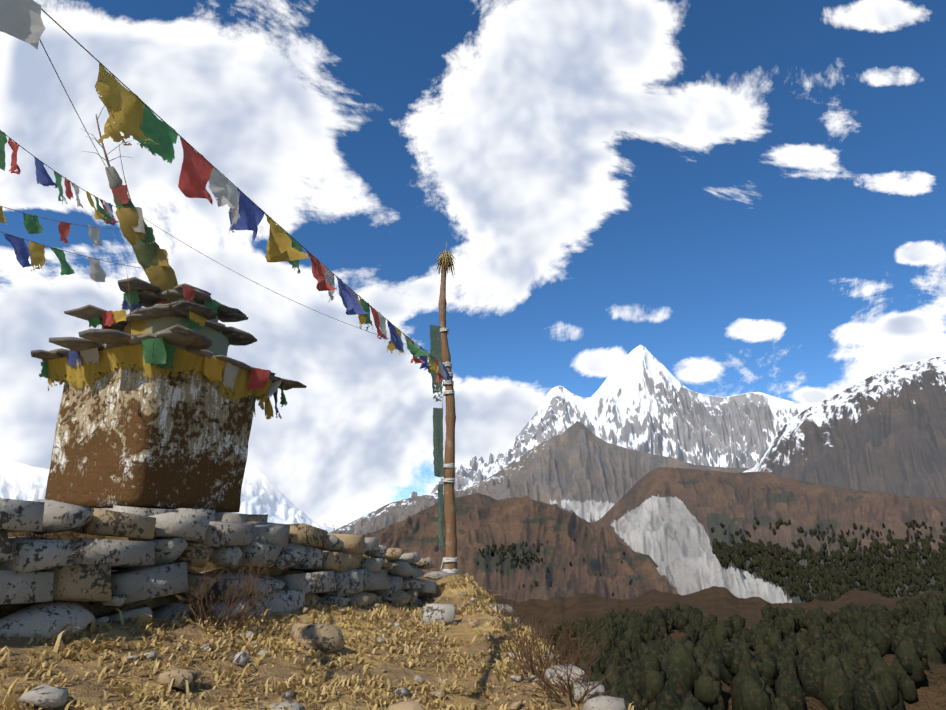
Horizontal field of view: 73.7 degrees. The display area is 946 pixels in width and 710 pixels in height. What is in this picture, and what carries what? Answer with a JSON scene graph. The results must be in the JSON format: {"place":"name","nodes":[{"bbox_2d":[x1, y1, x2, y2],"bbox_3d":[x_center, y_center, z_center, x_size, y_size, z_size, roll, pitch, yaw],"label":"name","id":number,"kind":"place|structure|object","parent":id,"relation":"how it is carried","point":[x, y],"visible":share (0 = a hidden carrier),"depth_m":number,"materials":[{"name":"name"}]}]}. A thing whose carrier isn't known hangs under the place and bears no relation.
{"place":"outdoors","nodes":[
{"label":"outdoors","id":0,"kind":"place"},
{"bbox_2d":[0,460,333,532],"bbox_3d":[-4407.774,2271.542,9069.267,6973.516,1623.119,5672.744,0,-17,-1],"label":"distant snowy mountain","id":1,"kind":"structure","parent":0,"point":[261,493],"depth_m":9036.14,"materials":[{"name":"white snow"}]},
{"bbox_2d":[0,531,633,709],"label":"dry grass","id":2,"kind":"structure","parent":0,"point":[88,689],"depth_m":3.82,"materials":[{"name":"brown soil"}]},
{"bbox_2d":[0,498,437,638],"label":"stone wall","id":3,"kind":"structure","parent":2,"relation":"on","point":[57,579],"depth_m":4.27,"materials":[{"name":"stone"}]},
{"bbox_2d":[100,505,267,522],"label":"stone plinth","id":4,"kind":"structure","parent":3,"relation":"on","point":[227,517],"depth_m":7.51,"materials":[{"name":"grey stone"}]},
{"bbox_2d":[45,362,253,512],"bbox_3d":[-4.143,1.086,8.235,1.737,1.840,1.747,-8,-19,23],"label":"chorten body","id":5,"kind":"object","parent":4,"relation":"on","point":[124,436],"visible":0.79,"depth_m":7.52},
{"bbox_2d":[39,285,286,419],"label":"chorten cloth wraps","id":6,"kind":"object","parent":5,"relation":"attached to","point":[149,356],"visible":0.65,"depth_m":8.02,"materials":[{"name":"yellow fabric"}]},
{"bbox_2d":[31,277,306,390],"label":"stone slabs","id":7,"kind":"structure","parent":5,"relation":"on","point":[178,336],"depth_m":8.03,"materials":[{"name":"grey stone"}]},
{"bbox_2d":[82,106,149,333],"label":"bare twigs","id":8,"kind":"object","parent":7,"relation":"in","point":[106,156],"visible":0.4,"depth_m":8.46,"materials":[{"name":"brown wood"}]},
{"bbox_2d":[105,166,177,301],"bbox_3d":[-4.462,-1.575,8.528,1.171,1.794,0.438,15,-23,-41],"label":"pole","id":9,"kind":"object","parent":8,"relation":"attached to","point":[137,233],"visible":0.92,"depth_m":8.43,"materials":[{"name":"yellow fabric"}]},
{"bbox_2d":[12,495,616,706],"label":"dry shrubs","id":10,"kind":"object","parent":2,"relation":"on","point":[540,658],"visible":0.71,"depth_m":4.24,"materials":[{"name":"brown plant"}]},
{"bbox_2d":[19,571,625,709],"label":"loose rocks","id":11,"kind":"object","parent":2,"relation":"on","point":[325,637],"visible":0.67,"depth_m":3.77,"materials":[{"name":"stone"}]},
{"bbox_2d":[438,254,456,573],"bbox_3d":[-0.382,0.811,9.463,0.330,5.084,0.226,0,-17,-1],"label":"wooden pole","id":12,"kind":"object","parent":2,"relation":"in","point":[450,542],"visible":0.83,"depth_m":9.22,"materials":[{"name":"brown wood"}]},
{"bbox_2d":[0,0,445,366],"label":"prayer flag cords","id":13,"kind":"object","parent":12,"relation":"attached to","point":[113,179],"visible":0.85,"depth_m":4.95,"materials":[{"name":"grey fabric"}]},
{"bbox_2d":[0,0,449,381],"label":"prayer flags","id":14,"kind":"object","parent":13,"relation":"hanging from","point":[134,116],"visible":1,"depth_m":3.70},
{"bbox_2d":[430,325,444,550],"bbox_3d":[-0.535,1.135,9.277,0.264,3.339,0.080,0,-17,-1],"label":"vertical prayer flag","id":15,"kind":"object","parent":12,"relation":"attached to","point":[435,348],"visible":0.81,"depth_m":9.29,"materials":[{"name":"green fabric"}]},
{"bbox_2d":[435,243,455,276],"bbox_3d":[-0.444,-1.547,10.164,0.333,0.604,0.348,0,-17,-1],"label":"straw tuft","id":16,"kind":"object","parent":12,"relation":"attached to","point":[449,260],"visible":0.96,"depth_m":10.11,"materials":[{"name":"beige plant"}]},
{"bbox_2d":[438,328,457,573],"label":"pole bindings","id":17,"kind":"object","parent":12,"relation":"attached to","point":[455,559],"visible":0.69,"depth_m":9.13,"materials":[{"name":"white fabric"}]},
{"bbox_2d":[0,493,679,601],"bbox_3d":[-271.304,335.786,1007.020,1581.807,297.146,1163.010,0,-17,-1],"label":"hill","id":18,"kind":"structure","parent":0,"point":[490,521],"depth_m":1001.59,"materials":[{"name":"brown soil"}]},
{"bbox_2d":[477,534,632,595],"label":"trees","id":19,"kind":"object","parent":18,"relation":"on","point":[511,548],"visible":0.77,"depth_m":878.86,"materials":[{"name":"green plant"}]},
{"bbox_2d":[0,0,945,529],"label":"sky","id":20,"kind":"structure","parent":0,"point":[748,195],"materials":[{"name":"blue"}]},
{"bbox_2d":[329,421,750,534],"bbox_3d":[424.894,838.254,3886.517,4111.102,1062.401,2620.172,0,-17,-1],"label":"mountain ridge","id":21,"kind":"structure","parent":0,"point":[581,470],"depth_m":4096.90,"materials":[{"name":"grey stone"}]},
{"bbox_2d":[409,345,809,497],"bbox_3d":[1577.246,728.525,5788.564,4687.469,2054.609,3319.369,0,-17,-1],"label":"snowy mountain","id":22,"kind":"structure","parent":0,"point":[642,399],"depth_m":5928.24,"materials":[{"name":"white snow"}]},
{"bbox_2d":[487,586,945,709],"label":"valley slope","id":23,"kind":"structure","parent":0,"point":[722,603],"depth_m":571.97,"materials":[{"name":"brown soil"}]},
{"bbox_2d":[537,591,945,709],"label":"slope forest","id":24,"kind":"object","parent":23,"relation":"on","point":[833,661],"visible":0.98,"depth_m":203.28,"materials":[{"name":"green plant"}]},
{"bbox_2d":[591,467,945,603],"bbox_3d":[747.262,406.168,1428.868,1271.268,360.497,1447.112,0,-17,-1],"label":"hill","id":25,"kind":"structure","parent":0,"point":[666,519],"depth_m":1351.33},
{"bbox_2d":[711,516,945,602],"bbox_3d":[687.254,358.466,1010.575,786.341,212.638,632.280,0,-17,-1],"label":"forest","id":26,"kind":"object","parent":25,"relation":"on","point":[833,581],"visible":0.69,"depth_m":1060.72,"materials":[{"name":"green plant"}]},
{"bbox_2d":[744,354,945,497],"bbox_3d":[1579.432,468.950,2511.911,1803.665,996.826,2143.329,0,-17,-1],"label":"dark mountain","id":27,"kind":"structure","parent":0,"point":[883,431],"depth_m":2416.21,"materials":[{"name":"grey stone"}]}
]}

